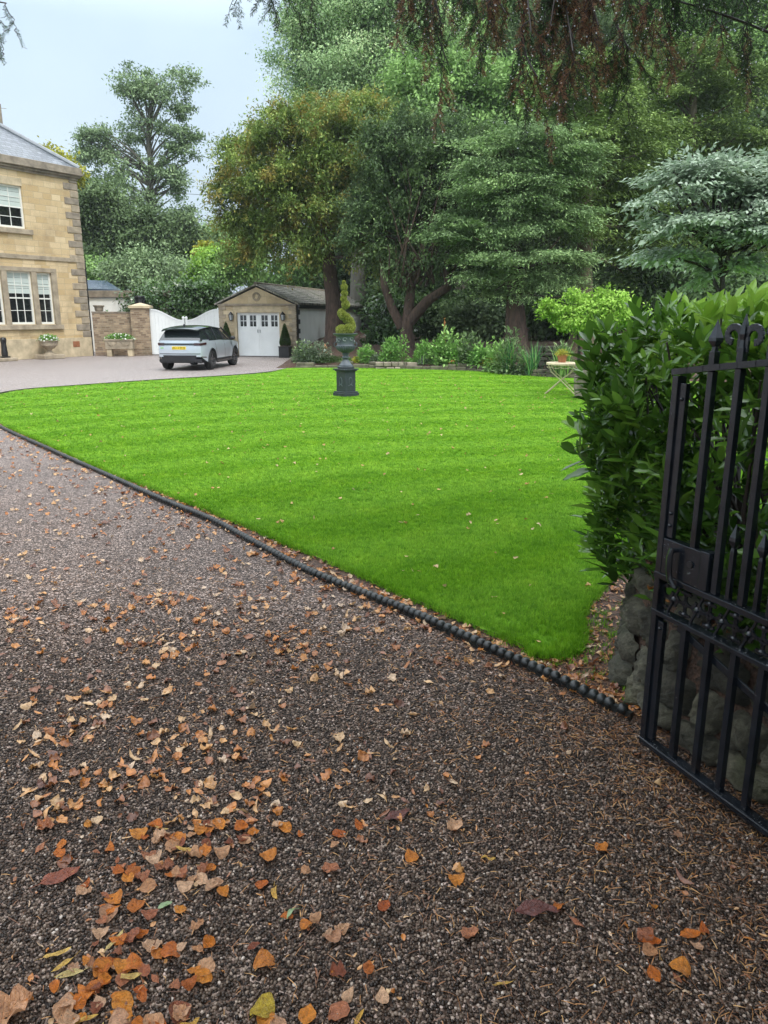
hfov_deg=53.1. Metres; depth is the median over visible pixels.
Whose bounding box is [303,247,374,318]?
woodland tree
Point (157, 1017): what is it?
fallen leaf
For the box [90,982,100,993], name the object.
fallen leaf
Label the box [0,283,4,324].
window
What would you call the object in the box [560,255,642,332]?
woodland shrub
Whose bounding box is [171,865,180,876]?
fallen leaf
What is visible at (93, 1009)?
fallen leaf
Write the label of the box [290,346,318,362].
border plant
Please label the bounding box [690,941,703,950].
fallen leaf
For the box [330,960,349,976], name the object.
fallen leaf
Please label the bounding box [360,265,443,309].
woodland shrub
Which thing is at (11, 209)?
window
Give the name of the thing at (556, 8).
overhanging conifer
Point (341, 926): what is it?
fallen leaf
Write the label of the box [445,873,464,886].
fallen leaf
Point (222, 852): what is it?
fallen leaf
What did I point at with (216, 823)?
fallen leaf
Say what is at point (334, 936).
fallen leaf
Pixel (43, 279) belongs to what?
window
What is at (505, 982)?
fallen leaf
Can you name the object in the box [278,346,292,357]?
box planter
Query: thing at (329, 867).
fallen leaf
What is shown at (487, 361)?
border plant
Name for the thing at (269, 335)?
garage door
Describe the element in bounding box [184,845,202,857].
fallen leaf
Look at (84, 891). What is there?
fallen leaf
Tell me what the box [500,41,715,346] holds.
tan stem conifer
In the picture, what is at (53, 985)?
fallen leaf
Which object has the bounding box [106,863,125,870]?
fallen leaf
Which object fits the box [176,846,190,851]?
fallen leaf
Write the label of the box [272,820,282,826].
fallen leaf
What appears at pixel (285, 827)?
fallen leaf
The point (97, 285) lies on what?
lean to roof
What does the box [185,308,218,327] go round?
driveway gate
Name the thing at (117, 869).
fallen leaf
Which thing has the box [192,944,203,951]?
fallen leaf
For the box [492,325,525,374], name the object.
border plant
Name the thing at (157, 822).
fallen leaf
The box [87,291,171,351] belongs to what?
white outhouse
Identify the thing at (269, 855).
fallen leaf
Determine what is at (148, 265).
round bush
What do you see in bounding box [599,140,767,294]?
silver leaved tree
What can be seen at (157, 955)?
fallen leaf
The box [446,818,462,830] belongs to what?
fallen leaf
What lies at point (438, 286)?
woodland shrub
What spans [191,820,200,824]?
fallen leaf
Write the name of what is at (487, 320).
woodland shrub
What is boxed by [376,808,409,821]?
fallen leaf
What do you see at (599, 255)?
woodland shrub
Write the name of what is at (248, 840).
fallen leaf
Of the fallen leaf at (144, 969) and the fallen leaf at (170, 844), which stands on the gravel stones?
the fallen leaf at (144, 969)
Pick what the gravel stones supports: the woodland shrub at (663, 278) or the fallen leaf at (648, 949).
the fallen leaf at (648, 949)
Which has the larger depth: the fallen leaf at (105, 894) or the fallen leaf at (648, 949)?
the fallen leaf at (105, 894)
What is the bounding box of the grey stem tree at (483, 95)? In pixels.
[358,25,570,296]
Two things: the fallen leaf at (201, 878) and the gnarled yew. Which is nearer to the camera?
the fallen leaf at (201, 878)
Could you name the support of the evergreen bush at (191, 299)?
on the ground
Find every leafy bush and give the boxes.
[174,239,227,322]
[191,233,276,307]
[238,255,350,291]
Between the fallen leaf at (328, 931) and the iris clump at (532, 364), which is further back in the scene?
the iris clump at (532, 364)
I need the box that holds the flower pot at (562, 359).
[557,354,567,362]
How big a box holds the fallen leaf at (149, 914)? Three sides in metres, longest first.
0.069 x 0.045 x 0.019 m
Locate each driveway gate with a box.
[149,308,184,353]
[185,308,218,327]
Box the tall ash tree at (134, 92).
[65,59,213,216]
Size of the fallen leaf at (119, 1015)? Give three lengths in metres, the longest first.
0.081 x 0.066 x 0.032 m
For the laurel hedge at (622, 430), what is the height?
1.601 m
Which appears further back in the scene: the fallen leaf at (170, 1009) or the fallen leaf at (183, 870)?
the fallen leaf at (183, 870)
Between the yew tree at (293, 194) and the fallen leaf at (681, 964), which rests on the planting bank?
the yew tree at (293, 194)
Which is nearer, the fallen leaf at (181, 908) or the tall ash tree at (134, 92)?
the fallen leaf at (181, 908)
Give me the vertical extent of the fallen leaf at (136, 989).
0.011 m
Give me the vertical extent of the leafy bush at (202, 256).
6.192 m
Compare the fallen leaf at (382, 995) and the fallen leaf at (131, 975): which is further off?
the fallen leaf at (131, 975)
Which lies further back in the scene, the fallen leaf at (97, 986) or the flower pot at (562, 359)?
the flower pot at (562, 359)
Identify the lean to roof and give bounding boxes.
[87,280,120,290]
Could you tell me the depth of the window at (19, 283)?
33.11 m
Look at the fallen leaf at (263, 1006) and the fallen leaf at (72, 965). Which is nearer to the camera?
the fallen leaf at (263, 1006)
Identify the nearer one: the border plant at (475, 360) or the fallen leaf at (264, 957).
the fallen leaf at (264, 957)
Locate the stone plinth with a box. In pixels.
[34,354,64,359]
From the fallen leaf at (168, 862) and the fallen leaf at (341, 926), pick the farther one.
the fallen leaf at (168, 862)
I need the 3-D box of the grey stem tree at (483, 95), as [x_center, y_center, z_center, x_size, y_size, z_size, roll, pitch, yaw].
[4.570,-16.496,38.750,10.614,14.988,10.294,13,19,42]
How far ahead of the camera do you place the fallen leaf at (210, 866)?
2.65 m
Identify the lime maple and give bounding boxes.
[532,282,652,359]
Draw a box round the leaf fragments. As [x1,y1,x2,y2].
[0,624,766,1023]
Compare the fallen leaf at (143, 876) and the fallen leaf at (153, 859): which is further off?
the fallen leaf at (153, 859)
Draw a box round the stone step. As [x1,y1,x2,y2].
[0,357,17,361]
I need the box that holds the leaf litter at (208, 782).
[0,424,696,887]
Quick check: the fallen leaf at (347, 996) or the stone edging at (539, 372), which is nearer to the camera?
the fallen leaf at (347, 996)
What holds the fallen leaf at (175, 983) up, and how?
on the gravel drive
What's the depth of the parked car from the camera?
26.48 m
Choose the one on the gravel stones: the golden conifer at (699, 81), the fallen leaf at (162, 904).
the fallen leaf at (162, 904)
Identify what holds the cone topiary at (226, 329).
in the box planter
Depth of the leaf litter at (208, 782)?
3.92 m
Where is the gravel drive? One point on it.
(56, 554)
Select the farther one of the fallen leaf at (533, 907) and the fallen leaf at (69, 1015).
the fallen leaf at (533, 907)
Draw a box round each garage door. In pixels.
[237,313,259,355]
[258,313,279,355]
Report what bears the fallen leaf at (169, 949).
on the gravel drive
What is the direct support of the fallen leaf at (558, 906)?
on the gravel drive
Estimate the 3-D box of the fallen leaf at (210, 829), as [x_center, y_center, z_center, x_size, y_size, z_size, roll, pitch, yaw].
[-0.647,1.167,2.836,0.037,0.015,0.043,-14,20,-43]
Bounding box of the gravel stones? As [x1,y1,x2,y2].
[0,598,767,1023]
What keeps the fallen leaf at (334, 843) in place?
on the gravel drive
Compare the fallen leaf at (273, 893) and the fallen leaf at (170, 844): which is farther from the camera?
the fallen leaf at (170, 844)
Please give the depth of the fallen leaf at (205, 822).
2.87 m
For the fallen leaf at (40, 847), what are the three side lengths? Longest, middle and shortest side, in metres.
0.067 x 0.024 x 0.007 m
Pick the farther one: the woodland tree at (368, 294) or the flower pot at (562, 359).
the woodland tree at (368, 294)
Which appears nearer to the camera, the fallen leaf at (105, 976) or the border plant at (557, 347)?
the fallen leaf at (105, 976)
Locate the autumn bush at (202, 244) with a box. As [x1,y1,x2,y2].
[190,237,215,255]
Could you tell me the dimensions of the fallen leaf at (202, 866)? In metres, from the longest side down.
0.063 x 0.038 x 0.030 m
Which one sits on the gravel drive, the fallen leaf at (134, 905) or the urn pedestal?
the fallen leaf at (134, 905)
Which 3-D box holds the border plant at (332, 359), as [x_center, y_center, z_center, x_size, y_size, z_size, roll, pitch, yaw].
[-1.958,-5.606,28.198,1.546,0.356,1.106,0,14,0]
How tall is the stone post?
0.770 m
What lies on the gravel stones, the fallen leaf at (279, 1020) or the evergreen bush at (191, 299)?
the fallen leaf at (279, 1020)
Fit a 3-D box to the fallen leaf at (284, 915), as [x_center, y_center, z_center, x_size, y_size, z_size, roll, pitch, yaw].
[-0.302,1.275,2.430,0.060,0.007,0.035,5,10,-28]
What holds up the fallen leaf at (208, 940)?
on the gravel stones
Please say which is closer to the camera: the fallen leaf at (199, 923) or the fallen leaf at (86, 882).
the fallen leaf at (199, 923)
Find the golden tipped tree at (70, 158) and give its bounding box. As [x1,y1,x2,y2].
[37,135,93,189]
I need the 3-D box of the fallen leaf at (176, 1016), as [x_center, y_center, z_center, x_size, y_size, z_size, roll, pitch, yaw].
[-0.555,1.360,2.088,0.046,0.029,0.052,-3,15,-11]
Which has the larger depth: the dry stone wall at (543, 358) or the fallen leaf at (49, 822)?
the dry stone wall at (543, 358)
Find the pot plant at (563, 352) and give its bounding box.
[554,348,570,356]
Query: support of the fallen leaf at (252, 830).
on the gravel drive
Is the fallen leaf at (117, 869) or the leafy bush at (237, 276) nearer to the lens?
the fallen leaf at (117, 869)
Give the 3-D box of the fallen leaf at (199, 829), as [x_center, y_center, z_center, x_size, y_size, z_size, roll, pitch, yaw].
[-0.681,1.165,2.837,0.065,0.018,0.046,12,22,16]
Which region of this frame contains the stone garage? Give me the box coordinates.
[214,282,365,355]
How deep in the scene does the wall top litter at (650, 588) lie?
3.55 m
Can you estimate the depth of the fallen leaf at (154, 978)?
2.20 m
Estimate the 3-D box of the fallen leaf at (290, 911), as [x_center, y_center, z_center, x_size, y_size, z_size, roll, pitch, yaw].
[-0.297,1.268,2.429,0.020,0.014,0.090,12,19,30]
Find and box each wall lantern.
[228,312,232,320]
[280,312,284,320]
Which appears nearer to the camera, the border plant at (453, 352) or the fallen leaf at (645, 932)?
the fallen leaf at (645, 932)
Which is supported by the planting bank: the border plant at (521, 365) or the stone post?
the border plant at (521, 365)
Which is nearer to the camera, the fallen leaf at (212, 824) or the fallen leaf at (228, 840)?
the fallen leaf at (228, 840)
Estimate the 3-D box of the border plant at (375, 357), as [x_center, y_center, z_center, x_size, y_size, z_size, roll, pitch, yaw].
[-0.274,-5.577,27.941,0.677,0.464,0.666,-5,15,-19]
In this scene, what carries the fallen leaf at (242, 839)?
on the gravel drive
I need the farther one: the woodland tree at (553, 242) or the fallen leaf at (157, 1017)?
the woodland tree at (553, 242)
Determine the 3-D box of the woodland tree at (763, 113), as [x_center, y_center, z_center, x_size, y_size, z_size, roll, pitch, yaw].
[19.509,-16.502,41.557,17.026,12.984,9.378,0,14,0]
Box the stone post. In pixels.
[574,364,587,395]
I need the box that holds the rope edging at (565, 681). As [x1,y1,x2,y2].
[0,368,633,719]
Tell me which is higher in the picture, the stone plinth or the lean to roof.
the lean to roof
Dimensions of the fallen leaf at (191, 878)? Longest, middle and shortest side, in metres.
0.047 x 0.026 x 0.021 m
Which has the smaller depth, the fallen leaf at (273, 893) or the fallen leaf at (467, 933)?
the fallen leaf at (467, 933)
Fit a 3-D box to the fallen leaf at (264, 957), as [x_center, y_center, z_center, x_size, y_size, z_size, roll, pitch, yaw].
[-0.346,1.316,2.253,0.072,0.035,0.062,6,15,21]
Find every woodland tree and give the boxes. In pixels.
[285,74,393,300]
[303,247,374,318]
[348,241,526,330]
[521,197,612,269]
[560,208,735,311]
[595,87,767,309]
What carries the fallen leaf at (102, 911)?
on the gravel stones
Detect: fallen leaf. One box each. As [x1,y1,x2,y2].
[0,983,33,1023]
[31,866,79,887]
[34,946,71,960]
[35,842,44,852]
[36,816,53,829]
[49,979,59,992]
[51,950,80,971]
[52,998,73,1020]
[53,848,65,857]
[54,967,89,977]
[57,838,66,848]
[58,991,75,1007]
[58,1008,79,1023]
[68,962,79,971]
[73,993,85,1009]
[73,1012,86,1021]
[75,1014,97,1023]
[76,884,95,894]
[78,984,95,999]
[80,877,89,886]
[82,955,89,965]
[83,817,91,826]
[85,979,103,989]
[87,955,100,968]
[88,926,109,939]
[89,1001,102,1013]
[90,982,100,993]
[92,958,112,977]
[93,904,119,914]
[93,991,105,1007]
[95,915,106,923]
[97,963,109,972]
[97,972,110,985]
[99,891,109,897]
[99,903,117,924]
[101,930,122,954]
[104,889,122,904]
[105,841,113,851]
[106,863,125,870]
[108,958,136,973]
[108,1007,131,1023]
[109,933,129,944]
[109,990,133,1008]
[110,1005,135,1018]
[112,862,123,873]
[112,927,139,942]
[112,944,121,954]
[115,970,129,990]
[120,972,141,978]
[121,872,133,883]
[122,951,142,971]
[125,827,147,838]
[125,866,140,875]
[126,863,135,868]
[127,898,149,912]
[129,985,146,992]
[131,1016,142,1023]
[133,929,148,939]
[135,869,151,881]
[136,991,146,1002]
[137,939,161,951]
[137,963,149,977]
[139,878,155,894]
[140,850,155,858]
[141,834,148,839]
[141,909,157,919]
[143,1012,163,1023]
[144,846,165,864]
[147,818,162,828]
[151,836,160,843]
[151,946,162,960]
[151,974,160,984]
[153,828,169,839]
[154,863,164,870]
[158,901,171,908]
[160,941,179,957]
[164,832,174,839]
[164,857,174,869]
[165,836,179,851]
[168,997,190,1023]
[169,977,179,988]
[170,831,185,839]
[170,1003,186,1020]
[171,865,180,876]
[172,837,184,848]
[173,1003,195,1016]
[174,905,187,912]
[175,865,187,877]
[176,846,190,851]
[176,880,192,892]
[176,942,186,950]
[180,975,196,990]
[180,1017,205,1023]
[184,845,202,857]
[184,965,200,973]
[187,832,195,836]
[187,874,196,881]
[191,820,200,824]
[191,918,204,929]
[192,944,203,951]
[194,824,206,834]
[194,870,207,884]
[194,968,212,983]
[197,859,207,872]
[197,957,217,975]
[199,843,211,856]
[201,820,209,826]
[201,826,213,832]
[201,838,210,845]
[203,934,214,947]
[205,879,219,890]
[206,863,220,870]
[208,819,220,828]
[210,877,227,887]
[212,817,224,828]
[214,844,230,858]
[216,885,228,895]
[224,838,232,843]
[234,820,247,830]
[236,834,249,841]
[238,836,250,843]
[244,942,259,951]
[247,827,258,834]
[250,992,274,1017]
[253,948,274,968]
[255,880,267,888]
[256,1012,276,1023]
[259,847,276,860]
[270,1015,286,1023]
[271,881,276,898]
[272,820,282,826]
[278,822,291,832]
[279,908,298,920]
[280,911,295,918]
[298,1003,315,1023]
[300,918,312,928]
[301,864,310,873]
[309,910,321,923]
[321,862,345,872]
[322,927,331,936]
[324,929,340,942]
[325,1001,349,1020]
[328,829,345,836]
[330,841,338,846]
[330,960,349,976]
[334,923,348,934]
[341,986,353,1002]
[354,1009,363,1023]
[355,818,363,830]
[363,960,373,974]
[375,986,388,1006]
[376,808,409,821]
[377,896,390,910]
[405,848,418,861]
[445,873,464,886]
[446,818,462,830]
[461,923,478,938]
[481,855,494,860]
[486,980,513,985]
[515,899,560,915]
[553,903,564,909]
[566,913,583,926]
[594,842,607,850]
[637,925,653,941]
[639,935,661,944]
[642,942,657,955]
[647,959,660,981]
[669,953,690,977]
[673,830,682,837]
[673,972,681,982]
[676,928,700,937]
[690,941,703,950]
[699,921,709,934]
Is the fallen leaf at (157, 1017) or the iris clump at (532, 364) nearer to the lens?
the fallen leaf at (157, 1017)
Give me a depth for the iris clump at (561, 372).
23.11 m
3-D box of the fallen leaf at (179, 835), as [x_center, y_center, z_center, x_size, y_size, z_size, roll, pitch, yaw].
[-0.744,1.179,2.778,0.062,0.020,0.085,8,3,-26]
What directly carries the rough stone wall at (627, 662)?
on the soil strip
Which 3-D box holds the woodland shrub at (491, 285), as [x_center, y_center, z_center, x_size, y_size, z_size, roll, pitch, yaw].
[5.596,-10.503,38.874,4.934,3.253,4.679,13,19,40]
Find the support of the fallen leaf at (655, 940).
on the gravel stones
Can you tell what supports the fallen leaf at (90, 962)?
on the gravel stones
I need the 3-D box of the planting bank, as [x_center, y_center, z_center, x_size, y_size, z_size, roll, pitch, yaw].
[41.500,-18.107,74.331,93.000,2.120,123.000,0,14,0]
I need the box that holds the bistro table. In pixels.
[544,362,574,393]
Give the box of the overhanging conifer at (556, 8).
[0,0,767,165]
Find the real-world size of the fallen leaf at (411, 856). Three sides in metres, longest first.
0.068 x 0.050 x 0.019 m
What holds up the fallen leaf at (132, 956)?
on the gravel stones
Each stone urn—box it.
[38,340,58,354]
[134,296,144,303]
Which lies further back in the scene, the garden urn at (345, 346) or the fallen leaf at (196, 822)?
the garden urn at (345, 346)
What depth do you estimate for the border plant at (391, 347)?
27.58 m
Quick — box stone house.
[0,104,93,359]
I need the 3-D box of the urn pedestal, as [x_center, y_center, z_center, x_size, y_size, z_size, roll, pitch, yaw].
[-0.885,-3.050,17.902,0.435,0.690,0.435,-13,19,-41]
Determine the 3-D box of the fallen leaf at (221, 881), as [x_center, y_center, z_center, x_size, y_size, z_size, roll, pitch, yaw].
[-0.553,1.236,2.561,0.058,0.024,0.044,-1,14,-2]
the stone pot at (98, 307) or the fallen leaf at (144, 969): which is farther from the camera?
the stone pot at (98, 307)
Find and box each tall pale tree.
[245,0,491,303]
[373,0,535,109]
[588,0,767,164]
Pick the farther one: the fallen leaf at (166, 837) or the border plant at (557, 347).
the border plant at (557, 347)
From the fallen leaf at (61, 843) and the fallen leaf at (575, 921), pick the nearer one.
the fallen leaf at (575, 921)
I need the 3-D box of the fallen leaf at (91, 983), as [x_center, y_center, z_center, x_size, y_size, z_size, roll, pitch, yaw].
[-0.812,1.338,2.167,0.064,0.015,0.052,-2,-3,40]
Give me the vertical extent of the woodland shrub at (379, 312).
2.897 m
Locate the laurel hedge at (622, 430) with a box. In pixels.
[560,279,767,653]
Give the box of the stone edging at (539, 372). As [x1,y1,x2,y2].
[295,361,575,377]
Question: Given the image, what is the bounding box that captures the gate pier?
[128,303,154,355]
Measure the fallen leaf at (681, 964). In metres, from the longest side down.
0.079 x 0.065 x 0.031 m
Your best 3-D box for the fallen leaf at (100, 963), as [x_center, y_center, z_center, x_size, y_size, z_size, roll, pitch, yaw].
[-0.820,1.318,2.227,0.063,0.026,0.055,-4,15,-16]
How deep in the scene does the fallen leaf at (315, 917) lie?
2.41 m
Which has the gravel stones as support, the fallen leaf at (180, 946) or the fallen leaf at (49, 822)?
the fallen leaf at (180, 946)
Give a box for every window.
[0,183,24,228]
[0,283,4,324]
[6,271,34,323]
[37,273,54,323]
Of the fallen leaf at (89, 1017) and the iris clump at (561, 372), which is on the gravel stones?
the fallen leaf at (89, 1017)
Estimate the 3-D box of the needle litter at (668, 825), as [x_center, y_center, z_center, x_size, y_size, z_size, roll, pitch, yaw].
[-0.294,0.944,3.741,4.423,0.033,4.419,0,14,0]
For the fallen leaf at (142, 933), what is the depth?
2.36 m
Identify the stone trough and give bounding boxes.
[104,339,134,356]
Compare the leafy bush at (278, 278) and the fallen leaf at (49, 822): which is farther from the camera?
the leafy bush at (278, 278)
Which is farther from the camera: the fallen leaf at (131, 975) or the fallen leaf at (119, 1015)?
the fallen leaf at (131, 975)
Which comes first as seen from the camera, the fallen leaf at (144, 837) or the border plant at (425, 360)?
the fallen leaf at (144, 837)
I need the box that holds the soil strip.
[2,393,767,808]
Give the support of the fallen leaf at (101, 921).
on the gravel stones
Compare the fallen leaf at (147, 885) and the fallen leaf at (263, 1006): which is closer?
the fallen leaf at (263, 1006)
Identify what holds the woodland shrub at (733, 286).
on the planting bank
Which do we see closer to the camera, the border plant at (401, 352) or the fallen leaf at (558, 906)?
the fallen leaf at (558, 906)
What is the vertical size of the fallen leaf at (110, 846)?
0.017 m
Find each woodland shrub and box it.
[353,284,432,339]
[359,310,423,344]
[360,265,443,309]
[376,275,453,332]
[413,287,489,340]
[427,289,505,341]
[453,275,538,334]
[502,243,607,297]
[523,286,571,340]
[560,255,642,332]
[561,242,619,273]
[601,239,743,311]
[651,256,767,308]
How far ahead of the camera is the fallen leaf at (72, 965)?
2.24 m
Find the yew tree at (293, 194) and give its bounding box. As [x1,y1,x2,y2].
[196,81,429,346]
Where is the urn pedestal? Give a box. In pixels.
[333,366,358,396]
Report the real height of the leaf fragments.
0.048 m
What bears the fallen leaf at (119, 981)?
on the gravel stones
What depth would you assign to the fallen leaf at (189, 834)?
2.81 m
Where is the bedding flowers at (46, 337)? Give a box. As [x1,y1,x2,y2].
[36,333,59,341]
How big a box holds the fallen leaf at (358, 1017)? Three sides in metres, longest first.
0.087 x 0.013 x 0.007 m
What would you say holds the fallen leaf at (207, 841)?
on the gravel drive
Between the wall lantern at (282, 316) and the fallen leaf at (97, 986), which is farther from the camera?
the wall lantern at (282, 316)
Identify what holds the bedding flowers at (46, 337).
in the stone urn at (49, 346)
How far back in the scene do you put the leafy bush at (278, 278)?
54.31 m
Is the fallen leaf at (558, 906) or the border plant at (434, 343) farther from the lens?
the border plant at (434, 343)
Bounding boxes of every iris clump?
[414,352,423,364]
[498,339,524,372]
[517,342,546,375]
[546,340,576,377]
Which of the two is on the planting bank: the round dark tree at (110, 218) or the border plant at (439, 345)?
the border plant at (439, 345)
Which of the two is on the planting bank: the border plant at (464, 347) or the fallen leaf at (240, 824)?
the border plant at (464, 347)
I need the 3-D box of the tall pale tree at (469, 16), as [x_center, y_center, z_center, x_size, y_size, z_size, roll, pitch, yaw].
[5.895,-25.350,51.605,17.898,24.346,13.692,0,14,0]
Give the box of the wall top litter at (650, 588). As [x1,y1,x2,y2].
[636,559,754,632]
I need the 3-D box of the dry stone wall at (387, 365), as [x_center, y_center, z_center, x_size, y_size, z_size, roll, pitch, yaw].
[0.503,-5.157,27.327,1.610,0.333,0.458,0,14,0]
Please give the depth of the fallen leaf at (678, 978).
2.20 m
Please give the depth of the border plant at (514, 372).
24.25 m
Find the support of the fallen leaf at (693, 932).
on the gravel drive
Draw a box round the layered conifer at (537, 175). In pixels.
[396,111,629,358]
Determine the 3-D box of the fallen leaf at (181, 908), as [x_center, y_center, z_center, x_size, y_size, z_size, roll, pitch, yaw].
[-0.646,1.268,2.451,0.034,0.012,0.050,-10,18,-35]
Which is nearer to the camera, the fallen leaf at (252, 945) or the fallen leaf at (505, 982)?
the fallen leaf at (505, 982)
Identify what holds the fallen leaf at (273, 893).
on the gravel stones
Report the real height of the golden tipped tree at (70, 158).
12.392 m
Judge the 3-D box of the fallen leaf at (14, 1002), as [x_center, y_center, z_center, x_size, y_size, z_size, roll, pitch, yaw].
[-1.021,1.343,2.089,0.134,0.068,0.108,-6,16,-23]
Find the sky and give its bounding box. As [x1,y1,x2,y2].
[0,0,765,293]
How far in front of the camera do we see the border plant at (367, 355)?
27.92 m
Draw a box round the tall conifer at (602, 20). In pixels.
[469,0,665,269]
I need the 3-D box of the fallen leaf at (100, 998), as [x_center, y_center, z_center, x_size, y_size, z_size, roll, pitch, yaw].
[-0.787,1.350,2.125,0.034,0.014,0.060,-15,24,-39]
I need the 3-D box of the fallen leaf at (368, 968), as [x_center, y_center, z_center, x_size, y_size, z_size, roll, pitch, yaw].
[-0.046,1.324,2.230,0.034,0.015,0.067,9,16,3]
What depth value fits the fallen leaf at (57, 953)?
2.29 m
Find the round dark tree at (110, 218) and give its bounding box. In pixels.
[72,150,226,268]
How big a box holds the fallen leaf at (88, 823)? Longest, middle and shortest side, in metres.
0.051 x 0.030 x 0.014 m
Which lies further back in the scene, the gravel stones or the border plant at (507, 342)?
the border plant at (507, 342)
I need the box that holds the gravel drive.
[0,352,767,1023]
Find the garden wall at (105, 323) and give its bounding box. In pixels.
[91,311,131,355]
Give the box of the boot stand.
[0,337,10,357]
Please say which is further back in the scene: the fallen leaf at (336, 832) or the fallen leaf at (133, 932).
the fallen leaf at (336, 832)
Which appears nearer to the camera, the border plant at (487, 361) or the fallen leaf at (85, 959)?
the fallen leaf at (85, 959)
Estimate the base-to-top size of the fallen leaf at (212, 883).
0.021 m
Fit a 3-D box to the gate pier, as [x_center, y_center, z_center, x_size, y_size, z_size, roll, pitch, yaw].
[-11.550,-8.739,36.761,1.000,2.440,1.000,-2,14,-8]
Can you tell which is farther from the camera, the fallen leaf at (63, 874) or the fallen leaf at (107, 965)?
the fallen leaf at (63, 874)
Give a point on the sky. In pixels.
(47, 87)
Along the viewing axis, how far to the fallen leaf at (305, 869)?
2.62 m
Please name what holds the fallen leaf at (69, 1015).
on the gravel drive
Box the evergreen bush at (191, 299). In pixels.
[104,269,231,325]
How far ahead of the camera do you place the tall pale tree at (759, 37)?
45.31 m
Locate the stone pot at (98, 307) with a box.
[93,305,103,310]
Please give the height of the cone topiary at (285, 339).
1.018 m
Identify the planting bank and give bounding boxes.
[277,327,750,381]
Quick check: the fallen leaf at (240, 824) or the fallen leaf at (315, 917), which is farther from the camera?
the fallen leaf at (240, 824)
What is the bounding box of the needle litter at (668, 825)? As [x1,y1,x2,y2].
[0,563,767,1023]
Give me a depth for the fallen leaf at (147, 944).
2.32 m
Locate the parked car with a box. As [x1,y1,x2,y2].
[158,324,238,369]
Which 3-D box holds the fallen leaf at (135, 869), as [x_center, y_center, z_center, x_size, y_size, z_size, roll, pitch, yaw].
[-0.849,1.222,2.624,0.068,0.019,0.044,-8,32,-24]
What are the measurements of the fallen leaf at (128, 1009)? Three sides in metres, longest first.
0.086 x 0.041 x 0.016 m
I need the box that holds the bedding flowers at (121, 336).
[104,333,134,339]
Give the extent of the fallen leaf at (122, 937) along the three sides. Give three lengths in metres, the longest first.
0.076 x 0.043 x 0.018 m
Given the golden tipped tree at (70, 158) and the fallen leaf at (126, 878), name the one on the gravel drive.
the fallen leaf at (126, 878)
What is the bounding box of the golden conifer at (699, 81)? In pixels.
[596,29,767,303]
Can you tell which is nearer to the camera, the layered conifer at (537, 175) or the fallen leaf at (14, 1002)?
the fallen leaf at (14, 1002)
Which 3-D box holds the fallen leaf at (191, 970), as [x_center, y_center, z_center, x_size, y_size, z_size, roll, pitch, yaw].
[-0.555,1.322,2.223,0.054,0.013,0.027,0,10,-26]
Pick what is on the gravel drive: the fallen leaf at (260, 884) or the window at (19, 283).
the fallen leaf at (260, 884)
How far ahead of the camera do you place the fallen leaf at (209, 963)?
2.25 m
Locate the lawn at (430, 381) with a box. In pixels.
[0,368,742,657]
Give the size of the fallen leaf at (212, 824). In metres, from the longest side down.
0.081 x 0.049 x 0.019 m
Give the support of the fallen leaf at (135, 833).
on the gravel drive
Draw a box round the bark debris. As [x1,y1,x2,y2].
[503,580,641,715]
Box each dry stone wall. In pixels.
[376,362,416,368]
[534,346,574,370]
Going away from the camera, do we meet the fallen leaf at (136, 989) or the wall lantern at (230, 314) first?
the fallen leaf at (136, 989)
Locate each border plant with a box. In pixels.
[289,339,315,362]
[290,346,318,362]
[305,340,333,363]
[315,355,340,363]
[351,356,358,362]
[356,343,376,363]
[366,353,380,363]
[377,335,402,361]
[394,330,409,361]
[412,338,432,364]
[415,353,434,364]
[426,324,467,366]
[429,332,450,365]
[441,339,468,366]
[454,327,481,365]
[464,340,494,368]
[481,333,504,372]
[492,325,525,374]
[512,365,524,374]
[514,346,530,375]
[549,340,576,376]
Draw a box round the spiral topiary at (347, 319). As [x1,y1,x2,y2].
[335,280,355,333]
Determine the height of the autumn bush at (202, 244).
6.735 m
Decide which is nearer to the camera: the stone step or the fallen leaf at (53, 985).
the fallen leaf at (53, 985)
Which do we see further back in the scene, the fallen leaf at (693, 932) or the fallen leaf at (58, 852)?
the fallen leaf at (58, 852)
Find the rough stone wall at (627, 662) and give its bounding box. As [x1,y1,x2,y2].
[608,531,767,803]
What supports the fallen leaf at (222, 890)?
on the gravel stones
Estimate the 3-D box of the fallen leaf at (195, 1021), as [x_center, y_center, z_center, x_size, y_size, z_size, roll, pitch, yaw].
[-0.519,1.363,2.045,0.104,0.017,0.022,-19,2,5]
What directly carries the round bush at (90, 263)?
on the ground
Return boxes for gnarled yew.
[322,90,507,355]
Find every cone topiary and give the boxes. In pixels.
[221,322,231,339]
[279,323,290,345]
[363,308,371,323]
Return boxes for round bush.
[84,246,126,288]
[90,234,203,290]
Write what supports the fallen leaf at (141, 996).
on the gravel stones
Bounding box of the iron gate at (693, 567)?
[639,314,767,837]
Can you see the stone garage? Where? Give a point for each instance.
(256, 323)
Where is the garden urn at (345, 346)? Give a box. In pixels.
[333,333,357,365]
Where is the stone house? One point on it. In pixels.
(43, 283)

